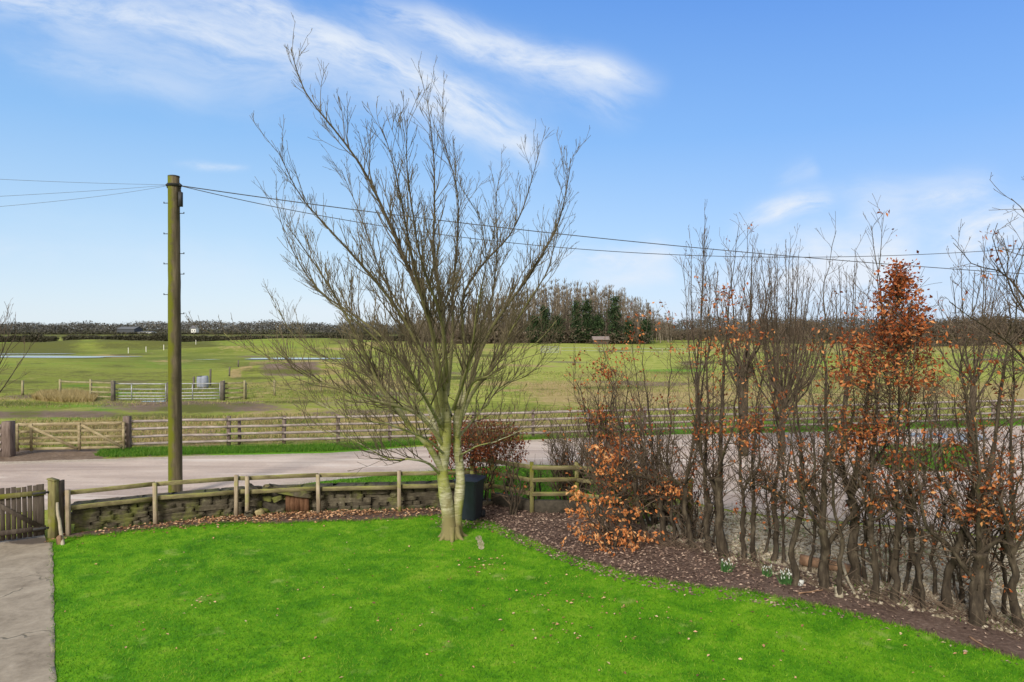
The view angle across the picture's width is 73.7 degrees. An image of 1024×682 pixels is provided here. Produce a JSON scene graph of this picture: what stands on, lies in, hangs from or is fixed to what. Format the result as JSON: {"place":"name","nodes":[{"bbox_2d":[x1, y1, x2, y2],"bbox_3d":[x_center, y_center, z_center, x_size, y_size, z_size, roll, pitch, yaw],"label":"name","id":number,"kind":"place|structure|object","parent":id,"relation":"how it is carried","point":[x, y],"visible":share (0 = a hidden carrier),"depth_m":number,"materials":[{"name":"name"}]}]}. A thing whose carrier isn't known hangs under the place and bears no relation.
{"place":"outdoors","nodes":[
{"label":"outdoors","id":0,"kind":"place"},
{"bbox_2d":[0,535,56,681],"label":"path","id":1,"kind":"structure","parent":0,"point":[26,616],"depth_m":11.06,"materials":[{"name":"concrete"}]},
{"bbox_2d":[1,356,140,357],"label":"flood water","id":2,"kind":"structure","parent":0,"point":[67,356],"depth_m":111.07,"materials":[{"name":"grey liquid"}]},
{"bbox_2d":[20,387,477,447],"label":"dry grass","id":3,"kind":"structure","parent":0,"point":[71,395],"depth_m":32.33,"materials":[{"name":"plant"}]},
{"bbox_2d":[0,329,1023,668],"bbox_3d":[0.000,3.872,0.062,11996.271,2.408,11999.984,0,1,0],"label":"ground","id":4,"kind":"structure","parent":0,"point":[140,361],"depth_m":61.33,"materials":[{"name":"plant"}]},
{"bbox_2d":[1,421,15,456],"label":"strainer post","id":5,"kind":"object","parent":4,"relation":"on","point":[8,438],"visible":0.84,"depth_m":24.45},
{"bbox_2d":[0,298,38,391],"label":"bare tree","id":6,"kind":"object","parent":4,"relation":"on","point":[5,318],"visible":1,"depth_m":27.27,"materials":[{"name":"brown plant"}]},
{"bbox_2d":[0,334,59,341],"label":"field hedge","id":7,"kind":"object","parent":4,"relation":"on","point":[34,338],"visible":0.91,"depth_m":229.02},
{"bbox_2d":[50,542,54,672],"bbox_3d":[-6.482,4.438,9.634,0.065,0.104,11.991,-1,1,-34],"label":"path edge","id":8,"kind":"object","parent":4,"relation":"on","point":[52,640],"visible":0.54,"depth_m":9.92,"materials":[{"name":"concrete"}]},
{"bbox_2d":[46,477,59,538],"bbox_3d":[-10.091,3.773,15.025,0.212,1.521,0.151,0,1,11],"label":"gate post","id":9,"kind":"object","parent":4,"relation":"on","point":[53,499],"visible":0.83,"depth_m":14.96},
{"bbox_2d":[0,484,48,540],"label":"picket gate","id":10,"kind":"structure","parent":9,"relation":"attached to","point":[12,496],"depth_m":14.75,"materials":[{"name":"brown wood"}]},
{"bbox_2d":[56,502,64,544],"bbox_3d":[-9.716,3.949,14.674,0.082,0.863,0.654,-1,1,-44],"label":"leaning stake","id":11,"kind":"object","parent":4,"relation":"on","point":[59,522],"visible":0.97,"depth_m":14.67,"materials":[{"name":"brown wood"}]},
{"bbox_2d":[59,480,64,533],"bbox_3d":[-9.995,3.809,15.136,0.061,1.441,0.164,0,1,11],"label":"slim post","id":12,"kind":"object","parent":4,"relation":"on","point":[61,497],"visible":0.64,"depth_m":15.13,"materials":[{"name":"brown wood"}]},
{"bbox_2d":[16,421,125,451],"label":"field gate","id":13,"kind":"structure","parent":4,"relation":"on","point":[32,430],"depth_m":25.48,"materials":[{"name":"brown wood"}]},
{"bbox_2d":[89,379,113,397],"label":"hurdle panel","id":14,"kind":"object","parent":4,"relation":"on","point":[90,386],"visible":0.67,"depth_m":44.26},
{"bbox_2d":[111,381,115,400],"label":"gate post","id":15,"kind":"object","parent":4,"relation":"on","point":[113,390],"visible":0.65,"depth_m":43.30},
{"bbox_2d":[116,383,166,399],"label":"metal gate","id":16,"kind":"structure","parent":15,"relation":"attached to","point":[131,389],"depth_m":43.58,"materials":[{"name":"metal"}]},
{"bbox_2d":[123,416,131,449],"bbox_3d":[-14.636,3.593,25.983,0.242,1.470,0.231,0,1,0],"label":"strainer post","id":17,"kind":"object","parent":4,"relation":"on","point":[128,431],"visible":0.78,"depth_m":25.88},
{"bbox_2d":[117,327,142,333],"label":"barn","id":18,"kind":"structure","parent":4,"relation":"on","point":[127,329],"depth_m":599.38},
{"bbox_2d":[163,175,183,492],"bbox_3d":[-9.238,0.025,18.688,0.521,9.086,0.370,1,1,35],"label":"telegraph pole","id":19,"kind":"object","parent":4,"relation":"on","point":[175,204],"visible":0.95,"depth_m":18.57,"materials":[{"name":"brown wood"}]},
{"bbox_2d":[182,186,1021,257],"bbox_3d":[6.598,-3.492,21.790,31.824,1.589,0.021,0,1,-11],"label":"overhead cable","id":20,"kind":"object","parent":19,"relation":"attached to","point":[575,248],"visible":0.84,"depth_m":20.92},
{"bbox_2d":[184,186,1023,273],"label":"overhead cable","id":21,"kind":"object","parent":19,"relation":"attached to","point":[581,236],"visible":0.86,"depth_m":21.61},
{"bbox_2d":[182,383,219,399],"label":"metal gate","id":22,"kind":"structure","parent":4,"relation":"on","point":[192,392],"depth_m":43.84,"materials":[{"name":"metal"}]},
{"bbox_2d":[223,380,245,398],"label":"hurdle panel","id":23,"kind":"object","parent":4,"relation":"on","point":[244,389],"visible":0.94,"depth_m":44.31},
{"bbox_2d":[60,333,431,341],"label":"field hedge","id":24,"kind":"object","parent":4,"relation":"on","point":[164,337],"visible":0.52,"depth_m":223.82,"materials":[{"name":"plant"}]},
{"bbox_2d":[64,470,473,535],"bbox_3d":[-5.684,3.863,16.582,9.523,1.187,0.834,0,1,-14],"label":"garden rail fence","id":25,"kind":"object","parent":4,"relation":"on","point":[247,491],"visible":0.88,"depth_m":16.63,"materials":[{"name":"brown wood"}]},
{"bbox_2d":[71,480,492,531],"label":"stone wall","id":26,"kind":"structure","parent":4,"relation":"on","point":[103,517],"depth_m":16.88,"materials":[{"name":"stone"}]},
{"bbox_2d":[412,298,464,381],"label":"bare tree","id":27,"kind":"object","parent":4,"relation":"on","point":[447,334],"visible":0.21,"depth_m":58.97,"materials":[{"name":"brown plant"}]},
{"bbox_2d":[0,331,922,334],"bbox_3d":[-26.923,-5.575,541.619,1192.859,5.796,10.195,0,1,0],"label":"hedge line","id":28,"kind":"object","parent":4,"relation":"on","point":[151,333],"visible":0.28,"depth_m":540.71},
{"bbox_2d":[0,314,1021,332],"bbox_3d":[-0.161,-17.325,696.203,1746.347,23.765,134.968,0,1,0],"label":"treeline","id":29,"kind":"object","parent":4,"relation":"on","point":[152,326],"visible":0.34,"depth_m":686.37,"materials":[{"name":"plant"}]},
{"bbox_2d":[0,370,1023,447],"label":"rough grass","id":30,"kind":"structure","parent":4,"relation":"on","point":[293,422],"depth_m":39.15,"materials":[{"name":"plant"}]},
{"bbox_2d":[523,313,542,342],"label":"evergreen tree","id":31,"kind":"object","parent":4,"relation":"on","point":[535,323],"visible":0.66,"depth_m":212.24,"materials":[{"name":"green plant"}]},
{"bbox_2d":[45,513,1023,681],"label":"lawn","id":32,"kind":"structure","parent":4,"relation":"on","point":[66,639],"depth_m":10.68,"materials":[{"name":"plant"}]},
{"bbox_2d":[186,13,590,542],"bbox_3d":[-2.444,-1.115,15.096,8.352,11.000,6.930,0,1,0],"label":"bare tree","id":33,"kind":"object","parent":32,"relation":"on","point":[451,510],"visible":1,"depth_m":14.22,"materials":[{"name":"brown plant"}]},
{"bbox_2d":[435,325,651,343],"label":"undergrowth","id":34,"kind":"object","parent":4,"relation":"on","point":[567,333],"visible":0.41,"depth_m":212.63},
{"bbox_2d":[64,505,1023,658],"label":"flower bed","id":35,"kind":"object","parent":4,"relation":"on","point":[1007,645],"visible":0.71,"depth_m":12.88,"materials":[{"name":"soil"}]},
{"bbox_2d":[285,495,309,511],"bbox_3d":[-5.364,4.036,17.075,0.601,0.479,0.122,0,1,0],"label":"rotten sleeper","id":36,"kind":"object","parent":35,"relation":"on","point":[297,504],"visible":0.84,"depth_m":17.03,"materials":[{"name":"red wood"}]},
{"bbox_2d":[454,474,485,520],"bbox_3d":[-1.001,3.779,16.494,0.604,1.050,0.753,0,1,20],"label":"wheelie bin","id":37,"kind":"object","parent":35,"relation":"on","point":[472,509],"visible":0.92,"depth_m":16.23,"materials":[{"name":"plastic"}]},
{"bbox_2d":[424,416,530,500],"bbox_3d":[-0.894,3.127,17.976,2.806,2.326,1.604,0,1,0],"label":"copper beech bush","id":38,"kind":"object","parent":35,"relation":"on","point":[476,453],"visible":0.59,"depth_m":17.76,"materials":[{"name":"brown plant"}]},
{"bbox_2d":[484,435,532,514],"bbox_3d":[-0.125,3.311,16.821,1.287,1.993,0.843,-1,1,-44],"label":"bare shrub","id":39,"kind":"object","parent":35,"relation":"on","point":[511,506],"visible":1,"depth_m":16.80,"materials":[{"name":"brown plant"}]},
{"bbox_2d":[45,507,983,679],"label":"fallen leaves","id":40,"kind":"object","parent":35,"relation":"on","point":[315,513],"depth_m":16.31,"materials":[{"name":"plant"}]},
{"bbox_2d":[516,460,550,498],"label":"shrub","id":41,"kind":"object","parent":35,"relation":"on","point":[539,485],"visible":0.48,"depth_m":17.67,"materials":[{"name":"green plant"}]},
{"bbox_2d":[491,492,638,522],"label":"kerb wall","id":42,"kind":"structure","parent":35,"relation":"on","point":[548,505],"depth_m":17.00,"materials":[{"name":"stone"}]},
{"bbox_2d":[540,339,655,543],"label":"hedge tree","id":43,"kind":"object","parent":35,"relation":"on","point":[622,481],"visible":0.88,"depth_m":14.58,"materials":[{"name":"brown plant"}]},
{"bbox_2d":[553,314,681,541],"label":"hedge tree","id":44,"kind":"object","parent":35,"relation":"on","point":[640,497],"visible":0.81,"depth_m":14.76,"materials":[{"name":"brown plant"}]},
{"bbox_2d":[559,439,691,556],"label":"beech","id":45,"kind":"object","parent":35,"relation":"on","point":[602,533],"visible":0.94,"depth_m":14.17,"materials":[{"name":"orange plant"}]},
{"bbox_2d":[539,302,712,541],"bbox_3d":[2.331,1.767,14.659,3.522,5.266,2.090,0,1,0],"label":"hedge tree","id":46,"kind":"object","parent":35,"relation":"on","point":[661,513],"visible":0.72,"depth_m":14.75,"materials":[{"name":"brown plant"}]},
{"bbox_2d":[648,304,710,543],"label":"hedge tree","id":47,"kind":"object","parent":35,"relation":"on","point":[672,453],"visible":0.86,"depth_m":14.55,"materials":[{"name":"brown plant"}]},
{"bbox_2d":[627,269,736,547],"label":"hedge tree","id":48,"kind":"object","parent":35,"relation":"on","point":[684,488],"visible":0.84,"depth_m":14.19,"materials":[{"name":"brown plant"}]},
{"bbox_2d":[660,227,734,550],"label":"hedge tree","id":49,"kind":"object","parent":35,"relation":"on","point":[708,505],"visible":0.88,"depth_m":14.11,"materials":[{"name":"brown plant"}]},
{"bbox_2d":[663,213,767,556],"bbox_3d":[4.335,0.929,13.652,2.148,7.015,1.994,-1,1,-33],"label":"hedge tree","id":50,"kind":"object","parent":35,"relation":"on","point":[721,540],"visible":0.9,"depth_m":13.74,"materials":[{"name":"brown plant"}]},
{"bbox_2d":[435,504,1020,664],"bbox_3d":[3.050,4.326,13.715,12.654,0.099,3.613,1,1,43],"label":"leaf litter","id":51,"kind":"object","parent":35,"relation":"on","point":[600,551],"visible":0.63,"depth_m":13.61,"materials":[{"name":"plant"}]},
{"bbox_2d":[707,212,795,558],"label":"hedge tree","id":52,"kind":"object","parent":35,"relation":"on","point":[742,533],"visible":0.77,"depth_m":13.63,"materials":[{"name":"brown plant"}]},
{"bbox_2d":[708,264,801,558],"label":"hedge tree","id":53,"kind":"object","parent":35,"relation":"on","point":[753,525],"visible":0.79,"depth_m":13.52,"materials":[{"name":"brown plant"}]},
{"bbox_2d":[714,290,847,585],"bbox_3d":[4.716,1.775,11.865,2.058,5.361,1.722,0,1,-18],"label":"hedge tree","id":54,"kind":"object","parent":35,"relation":"on","point":[791,554],"visible":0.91,"depth_m":12.12,"materials":[{"name":"brown plant"}]},
{"bbox_2d":[774,568,792,584],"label":"snowdrop clump","id":55,"kind":"object","parent":35,"relation":"on","point":[785,580],"visible":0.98,"depth_m":12.27,"materials":[{"name":"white plant"}]},
{"bbox_2d":[753,211,903,589],"bbox_3d":[5.635,1.063,12.144,2.486,6.762,1.761,0,1,0],"label":"hedge tree","id":56,"kind":"object","parent":35,"relation":"on","point":[826,542],"visible":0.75,"depth_m":12.06,"materials":[{"name":"brown plant"}]},
{"bbox_2d":[790,314,873,597],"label":"hedge tree","id":57,"kind":"object","parent":35,"relation":"on","point":[838,559],"visible":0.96,"depth_m":11.58,"materials":[{"name":"brown plant"}]},
{"bbox_2d":[792,209,941,586],"bbox_3d":[6.304,1.038,12.278,2.196,6.805,1.805,0,1,0],"label":"hedge tree","id":58,"kind":"object","parent":35,"relation":"on","point":[854,559],"visible":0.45,"depth_m":12.17,"materials":[{"name":"brown plant"}]},
{"bbox_2d":[814,300,926,583],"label":"hedge tree","id":59,"kind":"object","parent":35,"relation":"on","point":[863,569],"visible":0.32,"depth_m":12.13,"materials":[{"name":"brown plant"}]},
{"bbox_2d":[817,279,942,600],"bbox_3d":[6.021,1.653,11.447,2.226,5.599,1.417,-1,1,-28],"label":"hedge tree","id":60,"kind":"object","parent":35,"relation":"on","point":[870,512],"visible":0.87,"depth_m":11.48,"materials":[{"name":"brown plant"}]},
{"bbox_2d":[811,198,958,602],"bbox_3d":[6.196,0.953,11.584,2.152,7.030,2.018,0,1,0],"label":"hedge tree","id":61,"kind":"object","parent":35,"relation":"on","point":[900,280],"visible":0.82,"depth_m":11.40,"materials":[{"name":"brown plant"}]},
{"bbox_2d":[859,294,948,608],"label":"hedge tree","id":62,"kind":"object","parent":35,"relation":"on","point":[919,573],"visible":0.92,"depth_m":11.16,"materials":[{"name":"brown plant"}]},
{"bbox_2d":[874,288,968,598],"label":"hedge tree","id":63,"kind":"object","parent":35,"relation":"on","point":[912,556],"visible":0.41,"depth_m":11.62,"materials":[{"name":"brown plant"}]},
{"bbox_2d":[871,213,1023,625],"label":"hedge tree","id":64,"kind":"object","parent":35,"relation":"on","point":[975,573],"visible":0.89,"depth_m":10.66,"materials":[{"name":"brown plant"}]},
{"bbox_2d":[889,247,1023,609],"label":"hedge tree","id":65,"kind":"object","parent":35,"relation":"on","point":[949,569],"visible":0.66,"depth_m":11.11,"materials":[{"name":"brown plant"}]},
{"bbox_2d":[919,294,1023,619],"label":"hedge tree","id":66,"kind":"object","parent":35,"relation":"on","point":[987,592],"visible":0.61,"depth_m":10.83,"materials":[{"name":"brown plant"}]},
{"bbox_2d":[937,230,1023,630],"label":"hedge tree","id":67,"kind":"object","parent":35,"relation":"on","point":[1011,547],"visible":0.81,"depth_m":10.50,"materials":[{"name":"brown plant"}]},
{"bbox_2d":[537,304,555,341],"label":"evergreen tree","id":68,"kind":"object","parent":4,"relation":"on","point":[544,315],"visible":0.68,"depth_m":212.29,"materials":[{"name":"green plant"}]},
{"bbox_2d":[71,419,1023,532],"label":"verge grass","id":69,"kind":"structure","parent":4,"relation":"on","point":[195,449],"depth_m":25.41,"materials":[{"name":"plant"}]},
{"bbox_2d":[547,314,566,342],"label":"evergreen tree","id":70,"kind":"object","parent":4,"relation":"on","point":[559,320],"visible":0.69,"depth_m":212.25,"materials":[{"name":"green plant"}]},
{"bbox_2d":[534,406,605,501],"bbox_3d":[1.561,2.986,17.399,1.928,2.627,1.613,0,1,13],"label":"bare shrub","id":71,"kind":"object","parent":4,"relation":"on","point":[564,459],"visible":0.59,"depth_m":17.41,"materials":[{"name":"brown plant"}]},
{"bbox_2d":[567,298,582,342],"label":"evergreen tree","id":72,"kind":"object","parent":4,"relation":"on","point":[576,315],"visible":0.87,"depth_m":212.28,"materials":[{"name":"green plant"}]},
{"bbox_2d":[131,399,1023,445],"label":"post and rail fence","id":73,"kind":"object","parent":4,"relation":"on","point":[283,432],"visible":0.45,"depth_m":27.65,"materials":[{"name":"wood"}]},
{"bbox_2d":[470,456,692,520],"bbox_3d":[1.539,3.737,16.756,5.905,1.434,0.687,1,1,28],"label":"mossy rail fence","id":74,"kind":"object","parent":4,"relation":"on","point":[532,467],"visible":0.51,"depth_m":16.94,"materials":[{"name":"brown wood"}]},
{"bbox_2d":[571,298,595,343],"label":"evergreen tree","id":75,"kind":"object","parent":4,"relation":"on","point":[587,307],"visible":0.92,"depth_m":212.41,"materials":[{"name":"green plant"}]},
{"bbox_2d":[588,311,605,342],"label":"evergreen tree","id":76,"kind":"object","parent":4,"relation":"on","point":[600,320],"visible":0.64,"depth_m":212.09,"materials":[{"name":"green plant"}]},
{"bbox_2d":[574,360,624,500],"bbox_3d":[2.201,2.380,16.908,1.376,3.853,1.287,0,1,15],"label":"bare shrub","id":77,"kind":"object","parent":4,"relation":"on","point":[588,485],"visible":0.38,"depth_m":16.91,"materials":[{"name":"brown plant"}]},
{"bbox_2d":[591,336,609,343],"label":"field shelter","id":78,"kind":"object","parent":4,"relation":"on","point":[603,338],"visible":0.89,"depth_m":198.31,"materials":[{"name":"brown wood"}]},
{"bbox_2d":[559,340,648,507],"bbox_3d":[2.296,2.109,16.446,2.292,4.411,1.731,0,1,-18],"label":"bare shrub","id":79,"kind":"object","parent":4,"relation":"on","point":[597,436],"visible":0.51,"depth_m":16.49,"materials":[{"name":"brown plant"}]},
{"bbox_2d":[601,296,626,343],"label":"evergreen tree","id":80,"kind":"object","parent":4,"relation":"on","point":[614,306],"visible":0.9,"depth_m":212.26,"materials":[{"name":"green plant"}]},
{"bbox_2d":[619,319,636,343],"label":"evergreen tree","id":81,"kind":"object","parent":4,"relation":"on","point":[628,324],"visible":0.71,"depth_m":212.12,"materials":[{"name":"green plant"}]},
{"bbox_2d":[637,316,655,343],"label":"evergreen tree","id":82,"kind":"object","parent":4,"relation":"on","point":[648,326],"visible":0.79,"depth_m":212.30,"materials":[{"name":"green plant"}]},
{"bbox_2d":[669,204,727,443],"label":"bare tree","id":83,"kind":"object","parent":4,"relation":"on","point":[702,310],"visible":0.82,"depth_m":27.23,"materials":[{"name":"brown plant"}]},
{"bbox_2d":[708,233,778,455],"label":"pollard tree","id":84,"kind":"object","parent":4,"relation":"on","point":[746,373],"visible":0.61,"depth_m":24.50,"materials":[{"name":"brown plant"}]},
{"bbox_2d":[730,226,846,455],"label":"bare tree","id":85,"kind":"object","parent":4,"relation":"on","point":[781,360],"visible":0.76,"depth_m":24.47,"materials":[{"name":"brown plant"}]},
{"bbox_2d":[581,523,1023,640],"bbox_3d":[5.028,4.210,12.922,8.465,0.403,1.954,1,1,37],"label":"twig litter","id":86,"kind":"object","parent":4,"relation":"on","point":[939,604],"visible":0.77,"depth_m":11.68,"materials":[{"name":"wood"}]},
{"bbox_2d":[644,504,1023,634],"bbox_3d":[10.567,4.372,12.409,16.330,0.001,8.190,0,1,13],"label":"gravel","id":87,"kind":"structure","parent":4,"relation":"on","point":[930,573],"depth_m":13.96,"materials":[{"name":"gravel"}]},
{"bbox_2d":[580,376,685,525],"bbox_3d":[2.841,2.571,15.856,2.496,3.513,1.781,0,1,0],"label":"bare shrub","id":88,"kind":"object","parent":87,"relation":"on","point":[653,519],"visible":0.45,"depth_m":15.89,"materials":[{"name":"brown plant"}]},
{"bbox_2d":[647,465,734,539],"bbox_3d":[3.918,3.507,14.928,1.883,1.684,1.357,0,1,0],"label":"shrub","id":89,"kind":"object","parent":87,"relation":"on","point":[682,526],"visible":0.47,"depth_m":14.89,"materials":[{"name":"brown plant"}]},
{"bbox_2d":[687,298,748,545],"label":"hedge tree","id":90,"kind":"object","parent":87,"relation":"on","point":[714,508],"visible":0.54,"depth_m":14.20,"materials":[{"name":"brown plant"}]},
{"bbox_2d":[728,296,797,553],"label":"hedge tree","id":91,"kind":"object","parent":87,"relation":"on","point":[769,524],"visible":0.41,"depth_m":13.96,"materials":[{"name":"brown plant"}]},
{"bbox_2d":[729,306,815,560],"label":"hedge tree","id":92,"kind":"object","parent":87,"relation":"on","point":[775,553],"visible":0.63,"depth_m":13.49,"materials":[{"name":"brown plant"}]},
{"bbox_2d":[727,317,833,562],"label":"hedge tree","id":93,"kind":"object","parent":87,"relation":"on","point":[783,532],"visible":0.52,"depth_m":13.32,"materials":[{"name":"brown plant"}]},
{"bbox_2d":[760,300,887,571],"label":"hedge tree","id":94,"kind":"object","parent":87,"relation":"on","point":[814,549],"visible":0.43,"depth_m":12.96,"materials":[{"name":"brown plant"}]},
{"bbox_2d":[799,554,861,576],"bbox_3d":[6.038,4.254,12.954,1.086,0.230,0.219,1,1,34],"label":"fallen log","id":95,"kind":"object","parent":87,"relation":"on","point":[803,559],"visible":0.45,"depth_m":13.03,"materials":[{"name":"brown wood"}]},
{"bbox_2d":[645,503,1023,631],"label":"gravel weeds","id":96,"kind":"object","parent":87,"relation":"on","point":[836,575],"visible":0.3,"depth_m":13.52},
{"bbox_2d":[840,492,948,585],"bbox_3d":[7.063,3.476,12.203,1.787,1.822,1.331,0,1,-11],"label":"undergrowth shrub","id":97,"kind":"object","parent":87,"relation":"on","point":[885,557],"visible":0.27,"depth_m":12.25,"materials":[{"name":"brown plant"}]},
{"bbox_2d":[862,342,960,590],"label":"hedge tree","id":98,"kind":"object","parent":87,"relation":"on","point":[907,576],"visible":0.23,"depth_m":11.95,"materials":[{"name":"brown plant"}]},
{"bbox_2d":[883,325,975,594],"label":"hedge tree","id":99,"kind":"object","parent":87,"relation":"on","point":[934,586],"visible":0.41,"depth_m":11.68,"materials":[{"name":"brown plant"}]},
{"bbox_2d":[905,324,1023,603],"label":"hedge tree","id":100,"kind":"object","parent":87,"relation":"on","point":[966,542],"visible":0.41,"depth_m":11.37,"materials":[{"name":"brown plant"}]},
{"bbox_2d":[921,490,1023,603],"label":"undergrowth shrub","id":101,"kind":"object","parent":87,"relation":"on","point":[961,591],"visible":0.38,"depth_m":11.38,"materials":[{"name":"brown plant"}]},
{"bbox_2d":[941,172,1023,371],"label":"spreading tree","id":102,"kind":"object","parent":87,"relation":"on","point":[1004,339],"visible":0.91,"depth_m":10.56,"materials":[{"name":"brown plant"}]},
{"bbox_2d":[942,327,1023,613],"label":"hedge tree","id":103,"kind":"object","parent":87,"relation":"on","point":[1004,577],"visible":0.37,"depth_m":11.00,"materials":[{"name":"brown plant"}]},
{"bbox_2d":[653,314,1023,346],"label":"scrub","id":104,"kind":"object","parent":4,"relation":"on","point":[685,335],"visible":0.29,"depth_m":179.48,"materials":[{"name":"plant"}]},
{"bbox_2d":[820,227,876,444],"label":"bare tree","id":105,"kind":"object","parent":4,"relation":"on","point":[854,314],"visible":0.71,"depth_m":25.77,"materials":[{"name":"brown plant"}]},
{"bbox_2d":[920,224,1015,452],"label":"bare tree","id":106,"kind":"object","parent":4,"relation":"on","point":[973,349],"visible":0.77,"depth_m":25.02,"materials":[{"name":"brown plant"}]},
{"bbox_2d":[0,426,1023,536],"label":"road","id":107,"kind":"structure","parent":0,"point":[84,474],"depth_m":22.43,"materials":[{"name":"asphalt"}]},
{"bbox_2d":[0,0,1023,328],"label":"sky","id":108,"kind":"structure","parent":0,"point":[783,115],"materials":[{"name":"blue"}]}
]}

